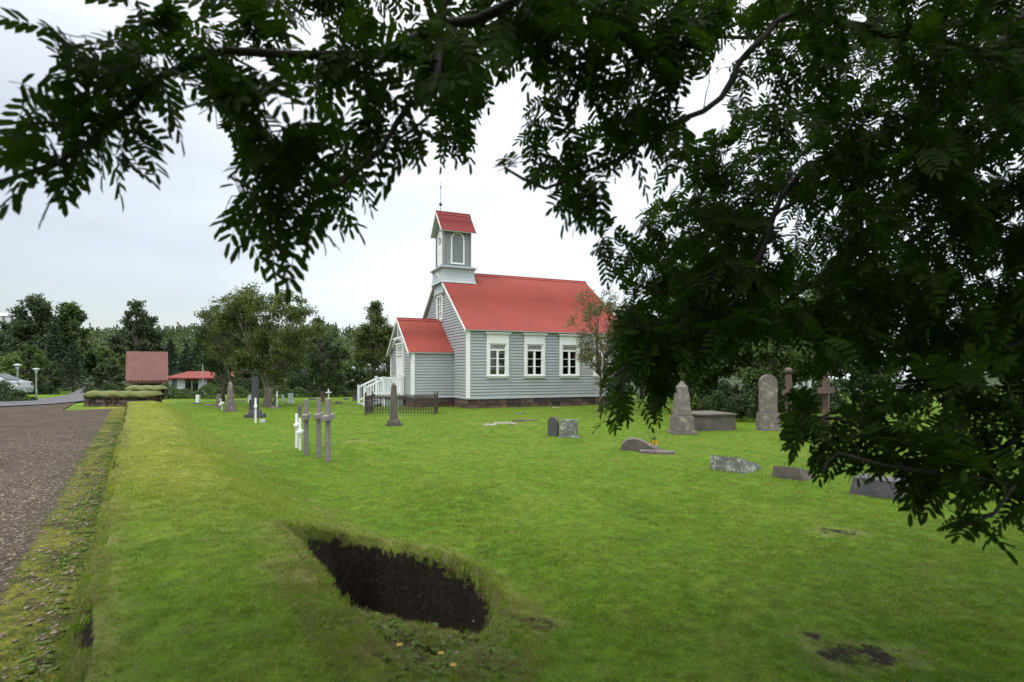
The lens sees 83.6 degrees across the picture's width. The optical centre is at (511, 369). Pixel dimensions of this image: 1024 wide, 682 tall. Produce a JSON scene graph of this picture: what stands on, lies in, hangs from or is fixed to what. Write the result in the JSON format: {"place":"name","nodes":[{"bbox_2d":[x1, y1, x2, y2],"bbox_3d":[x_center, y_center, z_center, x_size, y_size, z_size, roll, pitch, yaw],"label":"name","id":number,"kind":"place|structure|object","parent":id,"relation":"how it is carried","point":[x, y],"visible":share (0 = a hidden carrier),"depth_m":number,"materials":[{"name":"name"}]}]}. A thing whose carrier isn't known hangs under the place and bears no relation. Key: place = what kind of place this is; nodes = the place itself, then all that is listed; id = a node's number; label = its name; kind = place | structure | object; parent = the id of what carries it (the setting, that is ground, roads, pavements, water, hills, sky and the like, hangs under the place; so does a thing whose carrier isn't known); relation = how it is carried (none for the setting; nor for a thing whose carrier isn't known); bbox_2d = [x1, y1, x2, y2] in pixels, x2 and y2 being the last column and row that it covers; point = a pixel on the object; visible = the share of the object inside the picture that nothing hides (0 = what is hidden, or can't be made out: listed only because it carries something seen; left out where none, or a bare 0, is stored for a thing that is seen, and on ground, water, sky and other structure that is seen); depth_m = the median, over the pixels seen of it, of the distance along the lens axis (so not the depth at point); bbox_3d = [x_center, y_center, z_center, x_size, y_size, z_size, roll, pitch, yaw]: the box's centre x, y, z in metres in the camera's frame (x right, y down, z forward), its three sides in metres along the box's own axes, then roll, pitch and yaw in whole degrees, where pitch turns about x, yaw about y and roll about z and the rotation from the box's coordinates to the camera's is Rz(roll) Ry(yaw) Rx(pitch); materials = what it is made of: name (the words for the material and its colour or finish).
{"place":"outdoors","nodes":[
{"label":"outdoors","id":0,"kind":"place"},
{"bbox_2d":[0,383,87,405],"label":"road","id":1,"kind":"structure","parent":0,"point":[75,396],"depth_m":30.80,"materials":[{"name":"grey asphalt"}]},
{"bbox_2d":[24,446,527,681],"label":"weeds along wall","id":2,"kind":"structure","parent":0,"point":[56,609],"depth_m":3.09,"materials":[{"name":"green plant"}]},
{"bbox_2d":[0,0,1023,337],"label":"sky","id":3,"kind":"structure","parent":0,"point":[162,250],"materials":[{"name":"white"}]},
{"bbox_2d":[10,336,1023,681],"bbox_3d":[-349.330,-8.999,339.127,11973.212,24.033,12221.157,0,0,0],"label":"ground","id":4,"kind":"structure","parent":0,"point":[384,576],"depth_m":4.85,"materials":[{"name":"green plant"}]},
{"bbox_2d":[0,313,15,329],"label":"distant building","id":5,"kind":"structure","parent":4,"relation":"on","point":[4,316],"depth_m":345.00,"materials":[{"name":"white paint"}]},
{"bbox_2d":[0,320,22,371],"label":"poplar tree","id":6,"kind":"object","parent":4,"relation":"on","point":[4,328],"visible":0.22,"depth_m":61.15,"materials":[{"name":"green plant"}]},
{"bbox_2d":[0,353,28,380],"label":"broadleaf tree","id":7,"kind":"object","parent":4,"relation":"on","point":[8,369],"visible":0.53,"depth_m":40.00,"materials":[{"name":"green plant"}]},
{"bbox_2d":[0,379,29,400],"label":"flowering shrub","id":8,"kind":"object","parent":4,"relation":"on","point":[8,392],"visible":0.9,"depth_m":30.52,"materials":[{"name":"green plant"}]},
{"bbox_2d":[0,374,33,395],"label":"parked car","id":9,"kind":"object","parent":4,"relation":"on","point":[28,386],"visible":0.43,"depth_m":34.77,"materials":[{"name":"silver metal"}]},
{"bbox_2d":[1,342,51,383],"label":"broadleaf tree","id":10,"kind":"object","parent":4,"relation":"on","point":[39,362],"visible":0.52,"depth_m":46.16,"materials":[{"name":"green plant"}]},
{"bbox_2d":[17,396,37,400],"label":"shrubs","id":11,"kind":"object","parent":4,"relation":"on","point":[28,398],"visible":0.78,"depth_m":30.71,"materials":[{"name":"green plant"}]},
{"bbox_2d":[1,292,66,375],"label":"poplar tree","id":12,"kind":"object","parent":4,"relation":"on","point":[25,327],"visible":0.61,"depth_m":56.78,"materials":[{"name":"green plant"}]},
{"bbox_2d":[33,368,38,397],"bbox_3d":[-29.911,0.848,36.000,0.440,1.964,0.440,0,0,0],"label":"street lamp","id":13,"kind":"object","parent":4,"relation":"on","point":[36,390],"visible":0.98,"depth_m":35.97,"materials":[{"name":"metal"}]},
{"bbox_2d":[25,379,59,394],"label":"undergrowth","id":14,"kind":"object","parent":4,"relation":"on","point":[56,391],"visible":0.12,"depth_m":43.75,"materials":[{"name":"green plant"}]},
{"bbox_2d":[32,359,67,394],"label":"broadleaf tree","id":15,"kind":"object","parent":4,"relation":"on","point":[53,370],"visible":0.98,"depth_m":41.00,"materials":[{"name":"green plant"}]},
{"bbox_2d":[32,323,77,385],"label":"spruce tree","id":16,"kind":"object","parent":4,"relation":"on","point":[54,347],"visible":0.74,"depth_m":51.77,"materials":[{"name":"green plant"}]},
{"bbox_2d":[0,401,124,681],"bbox_3d":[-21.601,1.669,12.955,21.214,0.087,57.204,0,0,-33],"label":"gravel yard","id":17,"kind":"structure","parent":4,"relation":"on","point":[56,418],"depth_m":7.13,"materials":[{"name":"grey gravel"}]},
{"bbox_2d":[0,418,122,681],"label":"moss","id":18,"kind":"object","parent":17,"relation":"on","point":[42,630],"visible":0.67,"depth_m":5.03,"materials":[{"name":"green plant"}]},
{"bbox_2d":[46,301,98,386],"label":"poplar tree","id":19,"kind":"object","parent":4,"relation":"on","point":[72,315],"visible":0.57,"depth_m":59.48,"materials":[{"name":"green plant"}]},
{"bbox_2d":[57,339,91,394],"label":"spruce tree","id":20,"kind":"object","parent":4,"relation":"on","point":[74,358],"visible":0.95,"depth_m":49.81,"materials":[{"name":"green plant"}]},
{"bbox_2d":[81,342,114,377],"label":"broadleaf tree","id":21,"kind":"object","parent":4,"relation":"on","point":[100,349],"visible":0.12,"depth_m":73.48,"materials":[{"name":"green plant"}]},
{"bbox_2d":[80,382,127,392],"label":"juniper bed","id":22,"kind":"object","parent":4,"relation":"on","point":[106,386],"visible":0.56,"depth_m":41.63,"materials":[{"name":"green plant"}]},
{"bbox_2d":[84,349,125,381],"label":"broadleaf tree","id":23,"kind":"object","parent":4,"relation":"on","point":[111,361],"visible":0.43,"depth_m":61.17,"materials":[{"name":"green plant"}]},
{"bbox_2d":[85,364,125,389],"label":"broadleaf tree","id":24,"kind":"object","parent":4,"relation":"on","point":[102,371],"visible":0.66,"depth_m":49.75,"materials":[{"name":"green plant"}]},
{"bbox_2d":[82,390,163,406],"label":"turf capped wall","id":25,"kind":"structure","parent":4,"relation":"on","point":[107,398],"depth_m":27.12,"materials":[{"name":"plant"}]},
{"bbox_2d":[102,299,166,363],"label":"poplar tree","id":26,"kind":"object","parent":4,"relation":"on","point":[142,328],"visible":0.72,"depth_m":79.66,"materials":[{"name":"green plant"}]},
{"bbox_2d":[125,385,167,398],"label":"turf capped wall","id":27,"kind":"structure","parent":4,"relation":"on","point":[160,388],"depth_m":32.96,"materials":[{"name":"plant"}]},
{"bbox_2d":[126,351,167,392],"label":"roofed shelter","id":28,"kind":"object","parent":4,"relation":"on","point":[146,368],"visible":0.74,"depth_m":47.44,"materials":[{"name":"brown wood"}]},
{"bbox_2d":[164,339,180,380],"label":"spruce tree","id":29,"kind":"object","parent":4,"relation":"on","point":[170,349],"visible":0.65,"depth_m":73.68,"materials":[{"name":"green plant"}]},
{"bbox_2d":[171,344,198,375],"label":"spruce tree","id":30,"kind":"object","parent":4,"relation":"on","point":[185,357],"visible":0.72,"depth_m":69.57,"materials":[{"name":"green plant"}]},
{"bbox_2d":[161,383,220,398],"bbox_3d":[-19.151,1.245,34.000,3.762,1.021,1.105,0,0,0],"label":"hedge","id":31,"kind":"object","parent":4,"relation":"on","point":[213,390],"visible":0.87,"depth_m":33.71,"materials":[{"name":"green plant"}]},
{"bbox_2d":[190,339,218,370],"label":"broadleaf tree","id":32,"kind":"object","parent":4,"relation":"on","point":[197,363],"visible":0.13,"depth_m":89.38,"materials":[{"name":"green plant"}]},
{"bbox_2d":[168,371,250,393],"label":"long house","id":33,"kind":"structure","parent":4,"relation":"on","point":[191,380],"depth_m":62.02,"materials":[{"name":"white paint"}]},
{"bbox_2d":[184,307,247,401],"bbox_3d":[-15.777,-0.985,30.742,2.848,5.594,3.570,0,0,-43],"label":"broadleaf tree","id":34,"kind":"object","parent":4,"relation":"on","point":[203,359],"visible":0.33,"depth_m":30.27,"materials":[{"name":"green plant"}]},
{"bbox_2d":[216,394,221,408],"bbox_3d":[-12.939,1.451,25.297,0.180,0.790,0.180,0,0,-10],"label":"headstone","id":35,"kind":"object","parent":4,"relation":"on","point":[218,397],"visible":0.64,"depth_m":25.21,"materials":[{"name":"grey stone"}]},
{"bbox_2d":[196,290,259,382],"bbox_3d":[-14.161,-1.116,28.674,2.985,5.827,3.002,0,0,0],"label":"birch tree","id":36,"kind":"object","parent":4,"relation":"on","point":[210,333],"visible":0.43,"depth_m":28.12,"materials":[{"name":"green plant"}]},
{"bbox_2d":[223,381,236,411],"bbox_3d":[-11.563,1.139,23.512,0.469,1.360,0.469,0,0,-20],"label":"obelisk","id":37,"kind":"object","parent":4,"relation":"on","point":[230,405],"visible":0.94,"depth_m":23.39,"materials":[{"name":"grey stone"}]},
{"bbox_2d":[231,354,272,379],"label":"broadleaf tree","id":38,"kind":"object","parent":4,"relation":"on","point":[245,372],"visible":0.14,"depth_m":44.75,"materials":[{"name":"green plant"}]},
{"bbox_2d":[210,370,298,394],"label":"undergrowth","id":39,"kind":"object","parent":4,"relation":"on","point":[244,383],"visible":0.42,"depth_m":40.81,"materials":[{"name":"green plant"}]},
{"bbox_2d":[244,377,265,417],"bbox_3d":[-9.125,1.023,20.343,0.600,1.520,0.600,0,0,-10],"label":"black memorial","id":40,"kind":"object","parent":4,"relation":"on","point":[254,392],"visible":0.83,"depth_m":20.25,"materials":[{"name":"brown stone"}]},
{"bbox_2d":[254,398,256,422],"bbox_3d":[-8.204,1.418,18.320,0.084,1.050,0.450,0,0,-22],"label":"white cross","id":41,"kind":"object","parent":4,"relation":"on","point":[255,406],"visible":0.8,"depth_m":18.29,"materials":[{"name":"paint"}]},
{"bbox_2d":[233,385,292,397],"bbox_3d":[-15.361,1.299,35.244,3.649,0.942,1.090,0,0,-9],"label":"hedge","id":42,"kind":"object","parent":4,"relation":"on","point":[239,390],"visible":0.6,"depth_m":35.01,"materials":[{"name":"green plant"}]},
{"bbox_2d":[262,393,272,406],"bbox_3d":[-11.156,1.428,26.119,0.496,0.776,0.294,0,0,-15],"label":"memorial rock","id":43,"kind":"object","parent":4,"relation":"on","point":[267,400],"visible":0.71,"depth_m":26.01,"materials":[{"name":"stone"}]},
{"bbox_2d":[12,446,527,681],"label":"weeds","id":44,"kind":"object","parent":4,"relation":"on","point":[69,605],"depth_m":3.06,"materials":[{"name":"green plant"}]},
{"bbox_2d":[209,279,332,405],"bbox_3d":[-11.242,-1.273,26.831,5.035,6.177,4.914,0,0,39],"label":"birch tree","id":45,"kind":"object","parent":4,"relation":"on","point":[266,338],"visible":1,"depth_m":26.25,"materials":[{"name":"green plant"}]},
{"bbox_2d":[287,393,293,402],"bbox_3d":[-11.477,1.528,29.676,0.323,0.650,0.218,0,0,15],"label":"headstone","id":46,"kind":"object","parent":4,"relation":"on","point":[290,397],"visible":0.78,"depth_m":29.62,"materials":[{"name":"white stone"}]},
{"bbox_2d":[294,413,298,447],"bbox_3d":[-4.673,1.439,12.418,0.074,0.990,0.420,0,0,-14],"label":"white cross","id":47,"kind":"object","parent":4,"relation":"on","point":[296,424],"visible":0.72,"depth_m":12.39,"materials":[{"name":"paint"}]},
{"bbox_2d":[297,404,301,415],"bbox_3d":[-7.941,1.571,21.399,0.130,0.570,0.130,0,0,-5],"label":"headstone","id":48,"kind":"object","parent":4,"relation":"on","point":[299,409],"visible":0.87,"depth_m":21.34,"materials":[{"name":"grey stone"}]},
{"bbox_2d":[296,418,303,450],"bbox_3d":[-4.411,1.464,11.911,0.074,0.910,0.400,0,0,-10],"label":"white cross","id":49,"kind":"object","parent":4,"relation":"on","point":[299,431],"visible":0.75,"depth_m":11.89,"materials":[{"name":"paint"}]},
{"bbox_2d":[281,347,319,386],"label":"broadleaf tree","id":50,"kind":"object","parent":4,"relation":"on","point":[297,371],"visible":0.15,"depth_m":43.76,"materials":[{"name":"green plant"}]},
{"bbox_2d":[301,399,310,455],"bbox_3d":[-4.060,1.259,11.304,0.109,1.350,0.620,0,0,-12],"label":"wooden cross","id":51,"kind":"object","parent":4,"relation":"on","point":[305,416],"visible":0.8,"depth_m":11.26,"materials":[{"name":"grey wood"}]},
{"bbox_2d":[314,398,322,457],"bbox_3d":[-3.721,1.237,11.024,0.109,1.410,0.620,0,0,-12],"label":"wooden cross","id":52,"kind":"object","parent":4,"relation":"on","point":[318,414],"visible":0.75,"depth_m":10.98,"materials":[{"name":"grey wood"}]},
{"bbox_2d":[320,391,324,401],"bbox_3d":[-10.267,1.498,30.938,0.263,0.689,0.206,0,0,0],"label":"headstone","id":53,"kind":"object","parent":4,"relation":"on","point":[322,396],"visible":0.65,"depth_m":30.87,"materials":[{"name":"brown stone"}]},
{"bbox_2d":[303,315,343,394],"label":"broadleaf tree","id":54,"kind":"object","parent":4,"relation":"on","point":[316,367],"visible":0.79,"depth_m":35.90,"materials":[{"name":"green plant"}]},
{"bbox_2d":[320,399,334,462],"bbox_3d":[-3.384,1.241,10.535,0.109,1.410,0.660,0,0,-4],"label":"wooden cross","id":55,"kind":"object","parent":4,"relation":"on","point":[327,417],"visible":0.8,"depth_m":10.49,"materials":[{"name":"grey wood"}]},
{"bbox_2d":[292,385,366,396],"bbox_3d":[-11.569,1.351,36.501,4.568,0.825,1.089,0,0,-14],"label":"hedge","id":56,"kind":"object","parent":4,"relation":"on","point":[298,390],"visible":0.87,"depth_m":36.25,"materials":[{"name":"green plant"}]},
{"bbox_2d":[293,370,371,393],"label":"undergrowth","id":57,"kind":"object","parent":4,"relation":"on","point":[301,378],"visible":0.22,"depth_m":42.62,"materials":[{"name":"green plant"}]},
{"bbox_2d":[323,342,355,393],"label":"broadleaf tree","id":58,"kind":"object","parent":4,"relation":"on","point":[345,354],"visible":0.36,"depth_m":41.71,"materials":[{"name":"green plant"}]},
{"bbox_2d":[342,362,372,392],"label":"broadleaf tree","id":59,"kind":"object","parent":4,"relation":"on","point":[355,374],"visible":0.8,"depth_m":38.58,"materials":[{"name":"green plant"}]},
{"bbox_2d":[352,364,389,393],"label":"white house","id":60,"kind":"structure","parent":4,"relation":"on","point":[381,381],"depth_m":64.22,"materials":[{"name":"metal"}]},
{"bbox_2d":[351,300,394,396],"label":"aspen tree","id":61,"kind":"object","parent":4,"relation":"on","point":[363,348],"visible":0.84,"depth_m":35.65,"materials":[{"name":"green plant"}]},
{"bbox_2d":[0,322,782,383],"bbox_3d":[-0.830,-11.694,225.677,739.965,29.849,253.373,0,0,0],"label":"hillside wood","id":62,"kind":"object","parent":4,"relation":"on","point":[181,337],"visible":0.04,"depth_m":207.40,"materials":[{"name":"green plant"}]},
{"bbox_2d":[385,383,401,425],"bbox_3d":[-3.620,1.099,17.539,0.476,1.440,0.476,0,0,-8],"label":"obelisk","id":63,"kind":"object","parent":4,"relation":"on","point":[393,420],"visible":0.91,"depth_m":17.43,"materials":[{"name":"stone"}]},
{"bbox_2d":[365,390,437,414],"bbox_3d":[-4.278,1.335,22.408,2.680,1.030,1.430,0,0,-3],"label":"iron enclosure","id":64,"kind":"object","parent":4,"relation":"on","point":[369,408],"visible":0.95,"depth_m":22.38,"materials":[{"name":"metal"}]},
{"bbox_2d":[364,614,491,662],"bbox_3d":[-0.955,1.879,3.531,1.686,1.234,2.154,0,0,0],"label":"rubble","id":65,"kind":"object","parent":4,"relation":"on","point":[395,631],"visible":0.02,"depth_m":3.04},
{"bbox_2d":[357,182,627,408],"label":"church","id":66,"kind":"structure","parent":4,"relation":"on","point":[460,334],"depth_m":27.19,"materials":[{"name":"paint"}]},
{"bbox_2d":[398,356,399,394],"bbox_3d":[-5.597,0.262,28.391,0.050,1.915,0.590,0,0,-24],"label":"door","id":67,"kind":"structure","parent":66,"relation":"in","point":[398,356],"depth_m":28.27,"materials":[{"name":"white paint"}]},
{"bbox_2d":[400,356,401,394],"bbox_3d":[-5.352,0.262,27.843,0.050,1.915,0.590,0,0,-24],"label":"door","id":68,"kind":"structure","parent":66,"relation":"in","point":[400,356],"depth_m":27.88,"materials":[{"name":"white paint"}]},
{"bbox_2d":[434,292,442,321],"bbox_3d":[-3.691,-3.147,28.914,0.196,1.455,1.190,0,0,-24],"label":"window","id":69,"kind":"structure","parent":66,"relation":"in","point":[439,296],"depth_m":28.90,"materials":[{"name":"white paint"}]},
{"bbox_2d":[485,332,510,377],"bbox_3d":[-0.628,-0.652,25.713,1.230,2.045,0.196,0,0,-24],"label":"window","id":70,"kind":"structure","parent":66,"relation":"in","point":[493,338],"depth_m":25.75,"materials":[{"name":"white paint"}]},
{"bbox_2d":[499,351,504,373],"bbox_3d":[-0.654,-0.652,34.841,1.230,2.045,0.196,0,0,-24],"label":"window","id":71,"kind":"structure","parent":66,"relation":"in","point":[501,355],"depth_m":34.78,"materials":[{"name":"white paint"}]},
{"bbox_2d":[528,351,532,373],"bbox_3d":[1.059,-0.465,35.544,0.800,1.414,0.054,0,0,-24],"label":"window","id":72,"kind":"structure","parent":66,"relation":"in","point":[529,361],"depth_m":35.53,"materials":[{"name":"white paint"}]},
{"bbox_2d":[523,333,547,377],"bbox_3d":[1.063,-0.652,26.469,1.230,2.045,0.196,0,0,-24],"label":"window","id":73,"kind":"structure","parent":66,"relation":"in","point":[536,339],"depth_m":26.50,"materials":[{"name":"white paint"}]},
{"bbox_2d":[558,334,579,377],"bbox_3d":[2.750,-0.652,27.223,1.230,2.045,0.196,0,0,-24],"label":"window","id":74,"kind":"structure","parent":66,"relation":"in","point":[565,340],"depth_m":27.23,"materials":[{"name":"white paint"}]},
{"bbox_2d":[592,335,611,377],"bbox_3d":[4.440,-0.652,27.978,1.230,2.045,0.196,0,0,-24],"label":"window","id":75,"kind":"structure","parent":66,"relation":"in","point":[595,375],"depth_m":27.87,"materials":[{"name":"white paint"}]},
{"bbox_2d":[0,0,1023,564],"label":"rowan tree","id":76,"kind":"object","parent":4,"relation":"on","point":[734,290],"visible":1,"depth_m":2.31,"materials":[{"name":"green plant"}]},
{"bbox_2d":[548,417,558,436],"bbox_3d":[1.066,1.528,14.742,0.300,0.650,0.110,0,0,38],"label":"headstone","id":77,"kind":"object","parent":4,"relation":"on","point":[553,426],"visible":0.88,"depth_m":14.67,"materials":[{"name":"grey stone"}]},
{"bbox_2d":[558,419,579,437],"bbox_3d":[1.444,1.548,14.460,0.547,0.610,0.284,0,0,20],"label":"headstone","id":78,"kind":"object","parent":4,"relation":"on","point":[569,428],"visible":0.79,"depth_m":14.39,"materials":[{"name":"stone"}]},
{"bbox_2d":[117,399,1023,551],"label":"mown grass","id":79,"kind":"structure","parent":4,"relation":"on","point":[165,408],"depth_m":12.84,"materials":[{"name":"green plant"}]},
{"bbox_2d":[563,285,622,411],"bbox_3d":[3.550,-0.825,22.928,2.998,5.260,2.741,0,0,0],"label":"tree","id":80,"kind":"object","parent":4,"relation":"on","point":[599,310],"visible":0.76,"depth_m":22.84,"materials":[{"name":"green plant"}]},
{"bbox_2d":[616,303,659,398],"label":"broadleaf tree","id":81,"kind":"object","parent":4,"relation":"on","point":[641,394],"depth_m":33.87,"materials":[{"name":"green plant"}]},
{"bbox_2d":[620,437,661,450],"bbox_3d":[2.762,1.633,12.208,0.878,0.363,0.399,0,0,14],"label":"humped headstone","id":82,"kind":"object","parent":4,"relation":"on","point":[633,444],"visible":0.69,"depth_m":12.06,"materials":[{"name":"stone"}]},
{"bbox_2d":[647,434,662,447],"bbox_3d":[3.043,1.503,12.143,0.312,0.341,0.308,0,0,30],"label":"flower pot","id":83,"kind":"object","parent":82,"relation":"on","point":[655,443],"visible":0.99,"depth_m":12.14,"materials":[{"name":"yellow plant"}]},
{"bbox_2d":[640,449,674,454],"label":"grave kerb","id":84,"kind":"structure","parent":4,"relation":"on","point":[663,452],"depth_m":11.58,"materials":[{"name":"stone"}]},
{"bbox_2d":[631,372,690,399],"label":"broadleaf tree","id":85,"kind":"object","parent":4,"relation":"on","point":[672,393],"visible":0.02,"depth_m":29.33,"materials":[{"name":"green plant"}]},
{"bbox_2d":[666,381,697,434],"bbox_3d":[4.550,1.053,15.340,0.635,1.540,0.635,0,0,-4],"label":"obelisk","id":86,"kind":"object","parent":4,"relation":"on","point":[681,420],"visible":0.92,"depth_m":15.16,"materials":[{"name":"grey stone"}]},
{"bbox_2d":[631,256,768,410],"bbox_3d":[7.566,-1.741,23.001,5.752,7.106,5.996,0,0,-44],"label":"broadleaf tree","id":87,"kind":"object","parent":4,"relation":"on","point":[703,386],"visible":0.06,"depth_m":22.06,"materials":[{"name":"green plant"}]},
{"bbox_2d":[691,411,736,430],"bbox_3d":[5.635,1.523,16.671,1.220,0.580,1.280,0,0,-14],"label":"box tomb","id":88,"kind":"object","parent":4,"relation":"on","point":[713,421],"visible":0.57,"depth_m":16.10,"materials":[{"name":"stone"}]},
{"bbox_2d":[695,389,734,410],"bbox_3d":[7.366,1.237,20.442,1.502,1.126,1.639,0,0,34],"label":"shrub","id":89,"kind":"object","parent":4,"relation":"on","point":[705,403],"visible":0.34,"depth_m":20.18,"materials":[{"name":"green plant"}]},
{"bbox_2d":[710,455,760,473],"bbox_3d":[3.803,1.621,9.741,0.650,0.369,0.636,0,0,45],"label":"sloped gravestone","id":90,"kind":"object","parent":4,"relation":"on","point":[734,464],"visible":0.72,"depth_m":9.53,"materials":[{"name":"stone"}]},
{"bbox_2d":[703,380,782,419],"bbox_3d":[7.763,1.058,19.503,2.408,1.494,2.644,0,0,16],"label":"shrub","id":91,"kind":"object","parent":4,"relation":"on","point":[748,403],"visible":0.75,"depth_m":19.10,"materials":[{"name":"green plant"}]},
{"bbox_2d":[701,271,821,415],"bbox_3d":[9.418,-0.913,20.834,4.604,5.452,5.737,0,0,0],"label":"broadleaf tree","id":92,"kind":"object","parent":4,"relation":"on","point":[796,362],"visible":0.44,"depth_m":19.67,"materials":[{"name":"green plant"}]},
{"bbox_2d":[682,379,851,412],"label":"undergrowth","id":93,"kind":"object","parent":4,"relation":"on","point":[814,391],"visible":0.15,"depth_m":23.00,"materials":[{"name":"green plant"}]},
{"bbox_2d":[756,374,780,430],"bbox_3d":[7.259,0.991,16.235,0.574,1.730,0.439,0,0,8],"label":"headstone","id":94,"kind":"object","parent":4,"relation":"on","point":[767,414],"visible":0.9,"depth_m":16.12,"materials":[{"name":"grey stone"}]},
{"bbox_2d":[782,367,792,412],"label":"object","id":95,"kind":"object","parent":4,"relation":"on","point":[788,371],"visible":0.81,"depth_m":14.01,"materials":[{"name":"grey stone"}]},
{"bbox_2d":[772,466,815,481],"bbox_3d":[4.438,1.645,9.024,0.503,0.301,0.518,0,0,-44],"label":"sloped gravestone","id":96,"kind":"object","parent":4,"relation":"on","point":[792,473],"visible":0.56,"depth_m":8.84,"materials":[{"name":"stone"}]},
{"bbox_2d":[817,372,834,439],"bbox_3d":[7.245,0.978,13.209,0.600,1.970,0.189,0,0,-40],"label":"wooden cross","id":97,"kind":"object","parent":4,"relation":"on","point":[825,390],"visible":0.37,"depth_m":13.16,"materials":[{"name":"brown wood"}]},
{"bbox_2d":[775,253,891,404],"bbox_3d":[15.527,-2.169,27.802,6.850,7.962,6.514,0,0,0],"label":"broadleaf tree","id":98,"kind":"object","parent":4,"relation":"on","point":[819,271],"visible":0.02,"depth_m":27.51,"materials":[{"name":"green plant"}]},
{"bbox_2d":[781,351,914,390],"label":"white house","id":99,"kind":"structure","parent":4,"relation":"on","point":[810,383],"depth_m":46.00,"materials":[{"name":"paint"}]},
{"bbox_2d":[814,350,904,405],"bbox_3d":[16.368,0.234,26.857,4.224,3.131,3.680,0,0,0],"label":"broadleaf tree","id":100,"kind":"object","parent":4,"relation":"on","point":[859,384],"visible":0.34,"depth_m":26.00,"materials":[{"name":"green plant"}]},
{"bbox_2d":[849,474,908,499],"bbox_3d":[5.025,1.633,7.804,0.517,0.343,0.632,0,0,-42],"label":"sloped gravestone","id":101,"kind":"object","parent":4,"relation":"on","point":[876,488],"visible":0.38,"depth_m":7.67,"materials":[{"name":"grey stone"}]},
{"bbox_2d":[870,293,973,359],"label":"broadleaf tree","id":102,"kind":"object","parent":4,"relation":"on","point":[948,314],"visible":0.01,"depth_m":57.28,"materials":[{"name":"green plant"}]},
{"bbox_2d":[57,401,1022,681],"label":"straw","id":103,"kind":"object","parent":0,"point":[506,662],"depth_m":3.32,"materials":[{"name":"green plant"}]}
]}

